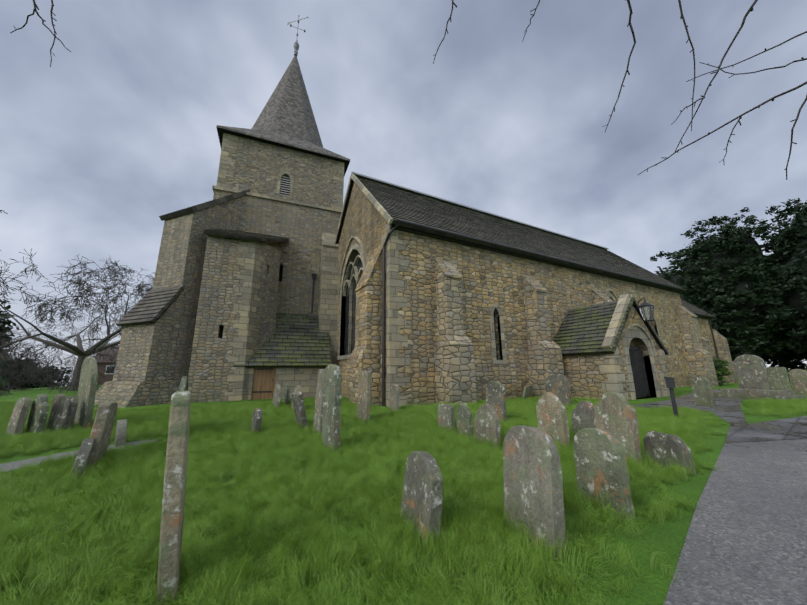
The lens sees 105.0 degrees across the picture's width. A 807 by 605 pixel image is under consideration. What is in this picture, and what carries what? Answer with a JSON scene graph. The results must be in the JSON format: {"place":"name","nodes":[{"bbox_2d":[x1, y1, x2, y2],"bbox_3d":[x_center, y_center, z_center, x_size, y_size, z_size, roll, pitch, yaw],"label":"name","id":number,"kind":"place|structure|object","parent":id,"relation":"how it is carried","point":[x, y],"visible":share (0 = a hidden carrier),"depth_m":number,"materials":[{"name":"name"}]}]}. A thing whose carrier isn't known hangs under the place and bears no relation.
{"place":"outdoors","nodes":[
{"label":"outdoors","id":0,"kind":"place"},
{"bbox_2d":[0,439,157,472],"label":"path","id":1,"kind":"structure","parent":0,"point":[7,466],"depth_m":3.72,"materials":[{"name":"asphalt"}]},
{"bbox_2d":[0,369,806,604],"bbox_3d":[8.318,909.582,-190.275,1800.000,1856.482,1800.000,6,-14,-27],"label":"ground","id":2,"kind":"structure","parent":0,"point":[669,537],"depth_m":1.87,"materials":[{"name":"green plant"}]},
{"bbox_2d":[0,377,7,388],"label":"hedge","id":3,"kind":"object","parent":2,"relation":"on","point":[1,382],"visible":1,"depth_m":15.99,"materials":[{"name":"green plant"}]},
{"bbox_2d":[0,298,18,352],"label":"tree","id":4,"kind":"object","parent":2,"relation":"on","point":[4,321],"visible":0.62,"depth_m":47.74,"materials":[{"name":"green plant"}]},
{"bbox_2d":[6,397,30,436],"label":"gravestone","id":5,"kind":"object","parent":2,"relation":"on","point":[19,414],"visible":0.71,"depth_m":5.09,"materials":[{"name":"grey stone"}]},
{"bbox_2d":[0,356,71,390],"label":"hedge","id":6,"kind":"object","parent":2,"relation":"on","point":[55,370],"depth_m":31.93,"materials":[{"name":"plant"}]},
{"bbox_2d":[26,394,48,435],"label":"gravestone","id":7,"kind":"object","parent":2,"relation":"on","point":[37,419],"visible":0.75,"depth_m":5.15,"materials":[{"name":"grey stone"}]},
{"bbox_2d":[46,394,65,431],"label":"gravestone","id":8,"kind":"object","parent":2,"relation":"on","point":[54,419],"visible":0.81,"depth_m":5.35,"materials":[{"name":"grey stone"}]},
{"bbox_2d":[59,396,77,430],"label":"gravestone","id":9,"kind":"object","parent":2,"relation":"on","point":[69,410],"visible":0.56,"depth_m":5.59,"materials":[{"name":"grey stone"}]},
{"bbox_2d":[0,248,154,395],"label":"bare tree","id":10,"kind":"object","parent":2,"relation":"on","point":[81,353],"visible":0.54,"depth_m":19.22,"materials":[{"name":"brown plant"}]},
{"bbox_2d":[71,439,94,480],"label":"gravestone","id":11,"kind":"object","parent":2,"relation":"on","point":[83,455],"visible":0.6,"depth_m":3.04,"materials":[{"name":"grey stone"}]},
{"bbox_2d":[73,357,97,429],"bbox_3d":[-6.134,1.807,5.972,1.115,1.508,0.099,1,-5,37],"label":"gravestone","id":12,"kind":"object","parent":2,"relation":"on","point":[87,387],"visible":0.85,"depth_m":5.77,"materials":[{"name":"grey stone"}]},
{"bbox_2d":[87,402,117,468],"bbox_3d":[-3.534,1.601,3.606,0.106,0.834,0.739,12,-20,-34],"label":"gravestone","id":13,"kind":"object","parent":2,"relation":"on","point":[102,428],"visible":0.69,"depth_m":3.41,"materials":[{"name":"grey stone"}]},
{"bbox_2d":[95,345,118,384],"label":"house","id":14,"kind":"structure","parent":2,"relation":"on","point":[102,371],"depth_m":40.50,"materials":[{"name":"brown brick"}]},
{"bbox_2d":[114,419,126,450],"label":"gravestone","id":15,"kind":"object","parent":2,"relation":"on","point":[121,433],"visible":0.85,"depth_m":4.26,"materials":[{"name":"grey stone"}]},
{"bbox_2d":[94,196,244,407],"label":"buttress","id":16,"kind":"structure","parent":2,"relation":"on","point":[152,365],"depth_m":11.21,"materials":[{"name":"beige stone"}]},
{"bbox_2d":[156,390,190,604],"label":"gravestone","id":17,"kind":"object","parent":2,"relation":"on","point":[172,514],"visible":1,"depth_m":1.45,"materials":[{"name":"grey stone"}]},
{"bbox_2d":[178,376,187,390],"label":"gravestone","id":18,"kind":"object","parent":2,"relation":"on","point":[183,386],"visible":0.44,"depth_m":5.03,"materials":[{"name":"grey stone"}]},
{"bbox_2d":[188,234,280,402],"bbox_3d":[-6.655,0.224,12.756,2.730,7.200,1.900,5,-13,-23],"label":"stair turret","id":19,"kind":"object","parent":2,"relation":"on","point":[210,368],"visible":0.65,"depth_m":11.69,"materials":[{"name":"beige stone"}]},
{"bbox_2d":[219,326,223,337],"bbox_3d":[-6.884,1.125,11.720,0.250,0.600,0.020,5,-13,-23],"label":"slit window","id":20,"kind":"structure","parent":19,"relation":"in","point":[221,332],"depth_m":11.71,"materials":[{"name":"black glass"}]},
{"bbox_2d":[224,240,265,400],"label":"quoins","id":21,"kind":"object","parent":19,"relation":"attached to","point":[244,348],"visible":0.85,"depth_m":11.96,"materials":[{"name":"beige stone"}]},
{"bbox_2d":[204,229,288,241],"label":"turret roof","id":22,"kind":"structure","parent":19,"relation":"on","point":[238,234],"depth_m":12.72,"materials":[{"name":"grey stone"}]},
{"bbox_2d":[250,408,261,433],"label":"gravestone","id":23,"kind":"object","parent":2,"relation":"on","point":[256,420],"visible":0.73,"depth_m":5.10,"materials":[{"name":"grey stone"}]},
{"bbox_2d":[272,384,280,408],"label":"gravestone","id":24,"kind":"object","parent":2,"relation":"on","point":[276,395],"visible":0.79,"depth_m":8.69,"materials":[{"name":"grey stone"}]},
{"bbox_2d":[213,136,343,314],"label":"tower walls","id":25,"kind":"structure","parent":2,"relation":"on","point":[258,167],"depth_m":15.08,"materials":[{"name":"beige stone"}]},
{"bbox_2d":[115,285,185,325],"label":"buttress roof","id":26,"kind":"structure","parent":25,"relation":"attached to","point":[151,306],"depth_m":11.12,"materials":[{"name":"stone"}]},
{"bbox_2d":[159,189,249,220],"bbox_3d":[-8.627,-4.397,13.784,1.950,2.430,2.718,-5,-13,21],"label":"roof edge","id":27,"kind":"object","parent":25,"relation":"attached to","point":[200,206],"depth_m":12.62,"materials":[{"name":"stone"}]},
{"bbox_2d":[212,185,341,212],"bbox_3d":[-7.025,-4.396,17.858,6.060,0.140,6.060,5,-13,-23],"label":"string course","id":28,"kind":"object","parent":25,"relation":"attached to","point":[275,199],"visible":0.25,"depth_m":15.03,"materials":[{"name":"beige stone"}]},
{"bbox_2d":[216,133,343,363],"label":"tower dressings","id":29,"kind":"structure","parent":25,"relation":"attached to","point":[328,296],"depth_m":14.59,"materials":[{"name":"beige stone"}]},
{"bbox_2d":[216,54,349,175],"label":"spire roof","id":30,"kind":"structure","parent":25,"relation":"on","point":[286,118],"depth_m":17.40,"materials":[{"name":"grey stone"}]},
{"bbox_2d":[287,15,308,55],"bbox_3d":[-7.180,-18.034,20.861,0.778,3.450,1.635,28,-30,-65],"label":"weather vane","id":31,"kind":"object","parent":30,"relation":"on","point":[296,46],"visible":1,"depth_m":20.61,"materials":[{"name":"grey metal"}]},
{"bbox_2d":[279,178,289,280],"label":"dark tower openings","id":32,"kind":"object","parent":25,"relation":"in","point":[280,272],"visible":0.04,"depth_m":15.71,"materials":[{"name":"black"}]},
{"bbox_2d":[280,176,289,195],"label":"louvres","id":33,"kind":"object","parent":32,"relation":"in","point":[285,186],"visible":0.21,"depth_m":15.55,"materials":[{"name":"grey wood"}]},
{"bbox_2d":[311,273,316,312],"bbox_3d":[-4.308,-0.441,14.725,0.240,1.900,0.220,5,-13,-23],"label":"tower downpipe","id":34,"kind":"object","parent":25,"relation":"attached to","point":[313,275],"visible":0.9,"depth_m":14.76,"materials":[{"name":"black metal"}]},
{"bbox_2d":[247,367,325,399],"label":"lean to walls","id":35,"kind":"structure","parent":2,"relation":"on","point":[305,379],"depth_m":12.32,"materials":[{"name":"beige stone"}]},
{"bbox_2d":[251,367,275,399],"bbox_3d":[-5.367,3.018,11.921,0.800,1.360,0.060,5,-13,-23],"label":"lean to door","id":36,"kind":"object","parent":35,"relation":"in","point":[262,380],"depth_m":11.89,"materials":[{"name":"brown wood"}]},
{"bbox_2d":[233,313,330,367],"bbox_3d":[-5.014,1.410,13.227,3.570,2.691,2.046,5,-13,-23],"label":"lean to roof","id":37,"kind":"object","parent":35,"relation":"on","point":[297,340],"visible":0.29,"depth_m":12.94,"materials":[{"name":"grey stone"}]},
{"bbox_2d":[286,367,304,371],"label":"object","id":38,"kind":"object","parent":35,"relation":"attached to","point":[301,369],"visible":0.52,"depth_m":12.39,"materials":[{"name":"grey stone"}]},
{"bbox_2d":[283,384,289,404],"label":"gravestone","id":39,"kind":"object","parent":2,"relation":"on","point":[286,393],"visible":0.77,"depth_m":9.40,"materials":[{"name":"grey stone"}]},
{"bbox_2d":[291,385,300,407],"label":"gravestone","id":40,"kind":"object","parent":2,"relation":"on","point":[298,388],"visible":0.23,"depth_m":8.02,"materials":[{"name":"grey stone"}]},
{"bbox_2d":[291,392,307,429],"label":"gravestone","id":41,"kind":"object","parent":2,"relation":"on","point":[299,407],"visible":0.77,"depth_m":5.44,"materials":[{"name":"grey stone"}]},
{"bbox_2d":[313,369,324,434],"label":"gravestone","id":42,"kind":"object","parent":2,"relation":"on","point":[318,417],"visible":0.46,"depth_m":5.07,"materials":[{"name":"grey stone"}]},
{"bbox_2d":[322,364,340,452],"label":"gravestone","id":43,"kind":"object","parent":2,"relation":"on","point":[331,407],"visible":0.79,"depth_m":4.06,"materials":[{"name":"grey stone"}]},
{"bbox_2d":[356,371,370,422],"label":"gravestone","id":44,"kind":"object","parent":2,"relation":"on","point":[363,398],"visible":0.83,"depth_m":6.26,"materials":[{"name":"grey stone"}]},
{"bbox_2d":[389,384,399,411],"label":"gravestone","id":45,"kind":"object","parent":2,"relation":"on","point":[394,395],"visible":0.56,"depth_m":7.72,"materials":[{"name":"grey stone"}]},
{"bbox_2d":[400,451,442,545],"bbox_3d":[0.110,1.325,2.037,0.098,0.633,0.403,10,-10,-22],"label":"gravestone","id":46,"kind":"object","parent":2,"relation":"on","point":[422,493],"visible":0.75,"depth_m":1.96,"materials":[{"name":"grey stone"}]},
{"bbox_2d":[438,404,454,430],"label":"gravestone","id":47,"kind":"object","parent":2,"relation":"on","point":[445,414],"visible":0.58,"depth_m":5.21,"materials":[{"name":"grey stone"}]},
{"bbox_2d":[456,403,473,438],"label":"gravestone","id":48,"kind":"object","parent":2,"relation":"on","point":[464,418],"visible":0.81,"depth_m":4.77,"materials":[{"name":"grey stone"}]},
{"bbox_2d":[474,403,500,448],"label":"gravestone","id":49,"kind":"object","parent":2,"relation":"on","point":[486,422],"visible":0.79,"depth_m":4.25,"materials":[{"name":"grey stone"}]},
{"bbox_2d":[486,381,506,421],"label":"gravestone","id":50,"kind":"object","parent":2,"relation":"on","point":[495,396],"visible":0.73,"depth_m":6.10,"materials":[{"name":"grey stone"}]},
{"bbox_2d":[336,182,690,406],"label":"nave walls","id":51,"kind":"structure","parent":2,"relation":"on","point":[489,279],"depth_m":11.43,"materials":[{"name":"beige stone"}]},
{"bbox_2d":[336,179,353,243],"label":"roof verge","id":52,"kind":"structure","parent":51,"relation":"on","point":[345,210],"depth_m":14.60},
{"bbox_2d":[335,173,392,242],"bbox_3d":[-2.301,-3.702,13.484,0.090,4.187,8.226,6,-14,-27],"label":"gable coping","id":53,"kind":"object","parent":51,"relation":"on","point":[388,218],"visible":0.75,"depth_m":11.67,"materials":[{"name":"beige stone"}]},
{"bbox_2d":[348,246,382,405],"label":"nave buttresses","id":54,"kind":"structure","parent":51,"relation":"attached to","point":[366,354],"depth_m":9.68,"materials":[{"name":"beige stone"}]},
{"bbox_2d":[381,223,409,406],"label":"quoins","id":55,"kind":"object","parent":51,"relation":"attached to","point":[393,357],"visible":0.88,"depth_m":9.41,"materials":[{"name":"beige stone"}]},
{"bbox_2d":[351,172,609,249],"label":"roof ridge","id":56,"kind":"structure","parent":51,"relation":"on","point":[453,203],"depth_m":16.84,"materials":[{"name":"grey stone"}]},
{"bbox_2d":[351,177,686,291],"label":"church roof","id":57,"kind":"structure","parent":51,"relation":"on","point":[395,203],"depth_m":14.15,"materials":[{"name":"grey tile"}]},
{"bbox_2d":[382,219,685,406],"bbox_3d":[8.189,1.087,13.815,19.731,5.690,0.686,6,-14,-27],"label":"gutter and downpipe","id":58,"kind":"object","parent":51,"relation":"attached to","point":[383,316],"visible":0.94,"depth_m":9.96,"materials":[{"name":"black metal"}]},
{"bbox_2d":[390,224,681,292],"bbox_3d":[6.483,-0.880,17.630,19.600,0.260,7.660,6,-14,-27],"label":"roof eave","id":59,"kind":"object","parent":51,"relation":"attached to","point":[427,234],"visible":0.21,"depth_m":12.37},
{"bbox_2d":[434,258,718,404],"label":"buttresses","id":60,"kind":"structure","parent":51,"relation":"attached to","point":[455,380],"depth_m":10.92,"materials":[{"name":"beige stone"}]},
{"bbox_2d":[522,385,531,399],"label":"gravestone","id":61,"kind":"object","parent":2,"relation":"on","point":[527,391],"visible":0.67,"depth_m":10.49,"materials":[{"name":"grey stone"}]},
{"bbox_2d":[503,426,566,558],"bbox_3d":[0.816,1.215,1.973,0.109,0.803,0.433,11,-18,-20],"label":"gravestone","id":62,"kind":"object","parent":2,"relation":"on","point":[533,481],"visible":0.79,"depth_m":1.91,"materials":[{"name":"grey stone"}]},
{"bbox_2d":[536,392,569,447],"bbox_3d":[2.045,1.679,4.256,0.098,0.854,0.463,8,-18,-22],"label":"gravestone","id":63,"kind":"object","parent":2,"relation":"on","point":[551,414],"visible":0.67,"depth_m":4.21,"materials":[{"name":"grey stone"}]},
{"bbox_2d":[545,374,571,406],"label":"gravestone","id":64,"kind":"object","parent":2,"relation":"on","point":[558,385],"visible":0.67,"depth_m":8.59,"materials":[{"name":"grey stone"}]},
{"bbox_2d":[571,401,595,434],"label":"gravestone","id":65,"kind":"object","parent":2,"relation":"on","point":[583,415],"visible":0.48,"depth_m":4.62,"materials":[{"name":"grey stone"}]},
{"bbox_2d":[574,428,635,519],"bbox_3d":[1.515,1.343,2.369,0.108,0.713,0.389,9,-19,-18],"label":"gravestone","id":66,"kind":"object","parent":2,"relation":"on","point":[600,460],"visible":0.67,"depth_m":2.32,"materials":[{"name":"grey stone"}]},
{"bbox_2d":[594,392,641,463],"bbox_3d":[2.402,1.476,3.486,0.106,0.910,0.445,8,-13,-22],"label":"gravestone","id":67,"kind":"object","parent":2,"relation":"on","point":[616,413],"visible":0.67,"depth_m":3.43,"materials":[{"name":"grey stone"}]},
{"bbox_2d":[643,431,695,474],"bbox_3d":[2.773,1.629,3.246,0.127,0.514,0.410,13,-23,-13],"label":"gravestone","id":68,"kind":"object","parent":2,"relation":"on","point":[660,446],"visible":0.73,"depth_m":3.21,"materials":[{"name":"grey stone"}]},
{"bbox_2d":[664,376,677,416],"bbox_3d":[5.534,1.953,6.357,0.160,0.850,0.220,-10,-15,36],"label":"black post","id":69,"kind":"object","parent":2,"relation":"on","point":[670,383],"visible":1,"depth_m":6.33,"materials":[{"name":"metal"}]},
{"bbox_2d":[691,377,715,406],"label":"gravestone","id":70,"kind":"object","parent":2,"relation":"on","point":[702,388],"visible":0.75,"depth_m":8.41,"materials":[{"name":"grey stone"}]},
{"bbox_2d":[631,389,806,442],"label":"path flagstones","id":71,"kind":"object","parent":2,"relation":"on","point":[731,412],"visible":0.71,"depth_m":5.67,"materials":[{"name":"grey stone"}]},
{"bbox_2d":[713,388,805,400],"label":"monument base","id":72,"kind":"object","parent":71,"relation":"on","point":[737,393],"visible":0.89,"depth_m":9.80,"materials":[{"name":"grey stone"}]},
{"bbox_2d":[712,356,734,385],"bbox_3d":[17.954,3.912,17.989,2.615,1.830,1.671,6,-14,-27],"label":"shrub","id":73,"kind":"object","parent":2,"relation":"on","point":[726,363],"depth_m":17.57,"materials":[{"name":"green plant"}]},
{"bbox_2d":[734,355,770,389],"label":"gravestone","id":74,"kind":"object","parent":2,"relation":"on","point":[751,372],"visible":0.73,"depth_m":10.38,"materials":[{"name":"grey stone"}]},
{"bbox_2d":[729,323,806,375],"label":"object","id":75,"kind":"object","parent":2,"relation":"on","point":[786,358],"depth_m":28.56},
{"bbox_2d":[650,251,732,349],"bbox_3d":[34.177,0.402,37.475,13.730,14.378,13.676,6,-14,-27],"label":"yew tree","id":76,"kind":"object","parent":75,"relation":"attached to","point":[660,255],"depth_m":37.34,"materials":[{"name":"green plant"}]},
{"bbox_2d":[659,207,801,360],"bbox_3d":[29.568,-1.659,27.733,8.398,14.325,8.435,6,-14,-27],"label":"evergreen tree","id":77,"kind":"object","parent":75,"relation":"attached to","point":[699,248],"depth_m":26.16,"materials":[{"name":"green plant"}]},
{"bbox_2d":[749,198,806,353],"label":"yew tree","id":78,"kind":"object","parent":2,"relation":"on","point":[785,236],"depth_m":23.50,"materials":[{"name":"green plant"}]},
{"bbox_2d":[766,367,791,390],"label":"gravestone","id":79,"kind":"object","parent":2,"relation":"on","point":[778,378],"visible":0.67,"depth_m":10.50,"materials":[{"name":"grey stone"}]},
{"bbox_2d":[788,369,806,396],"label":"gravestone","id":80,"kind":"object","parent":2,"relation":"on","point":[798,378],"visible":0.79,"depth_m":10.93,"materials":[{"name":"grey stone"}]},
{"bbox_2d":[0,0,806,213],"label":"tree branches","id":81,"kind":"object","parent":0,"point":[634,39],"visible":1,"depth_m":3.15,"materials":[{"name":"brown plant"}]},
{"bbox_2d":[0,0,806,387],"label":"sky","id":82,"kind":"structure","parent":0,"point":[109,139],"materials":[{"name":"grey"}]},
{"bbox_2d":[562,306,666,399],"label":"porch walls","id":83,"kind":"structure","parent":0,"point":[584,375],"depth_m":11.07,"materials":[{"name":"beige stone"}]},
{"bbox_2d":[553,297,633,355],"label":"porch roof","id":84,"kind":"structure","parent":83,"relation":"on","point":[582,330],"depth_m":11.64,"materials":[{"name":"grey stone"}]},
{"bbox_2d":[599,293,669,399],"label":"porch dressings","id":85,"kind":"structure","parent":83,"relation":"attached to","point":[612,362],"depth_m":10.71,"materials":[{"name":"beige stone"}]},
{"bbox_2d":[632,297,643,318],"bbox_3d":[8.347,0.242,11.030,0.067,0.757,0.666,1,-12,-7],"label":"lantern bracket","id":86,"kind":"object","parent":83,"relation":"attached to","point":[637,305],"visible":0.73,"depth_m":11.06,"materials":[{"name":"black metal"}]},
{"bbox_2d":[638,297,653,322],"bbox_3d":[8.407,0.259,10.704,0.470,0.930,0.407,6,-14,-27],"label":"lantern frame","id":87,"kind":"object","parent":83,"relation":"attached to","point":[644,303],"visible":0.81,"depth_m":10.61,"materials":[{"name":"black metal"}]},
{"bbox_2d":[639,305,652,319],"bbox_3d":[8.408,0.371,10.679,0.420,0.500,0.364,6,-14,-27],"label":"lantern glass","id":88,"kind":"object","parent":87,"relation":"in","point":[647,311],"visible":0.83,"depth_m":10.57,"materials":[{"name":"glass"}]},
{"bbox_2d":[633,298,668,354],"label":"porch roof","id":89,"kind":"structure","parent":83,"relation":"on","point":[655,336],"depth_m":11.55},
{"bbox_2d":[629,345,649,396],"bbox_3d":[8.269,2.441,11.031,1.358,1.850,0.046,6,-14,-27],"label":"door","id":90,"kind":"structure","parent":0,"point":[636,353],"depth_m":11.12,"materials":[{"name":"black wood"}]},
{"bbox_2d":[681,299,714,318],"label":"chancel roof","id":91,"kind":"structure","parent":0,"point":[690,307],"depth_m":21.38,"materials":[{"name":"grey stone"}]},
{"bbox_2d":[697,318,716,358],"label":"chancel walls","id":92,"kind":"structure","parent":0,"point":[704,328],"depth_m":20.96,"materials":[{"name":"beige stone"}]},
{"bbox_2d":[692,312,718,361],"bbox_3d":[19.159,2.907,19.813,5.501,4.500,0.300,6,-14,-27],"label":"gutter and downpipe","id":93,"kind":"object","parent":92,"relation":"attached to","point":[711,331],"visible":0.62,"depth_m":21.02,"materials":[{"name":"black metal"}]},
{"bbox_2d":[700,329,737,384],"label":"chancel buttresses","id":94,"kind":"structure","parent":92,"relation":"attached to","point":[722,346],"depth_m":20.78,"materials":[{"name":"beige stone"}]},
{"bbox_2d":[664,439,806,604],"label":"tarmac path","id":95,"kind":"structure","parent":0,"point":[745,542],"depth_m":1.93,"materials":[{"name":"grey asphalt"}]}
]}

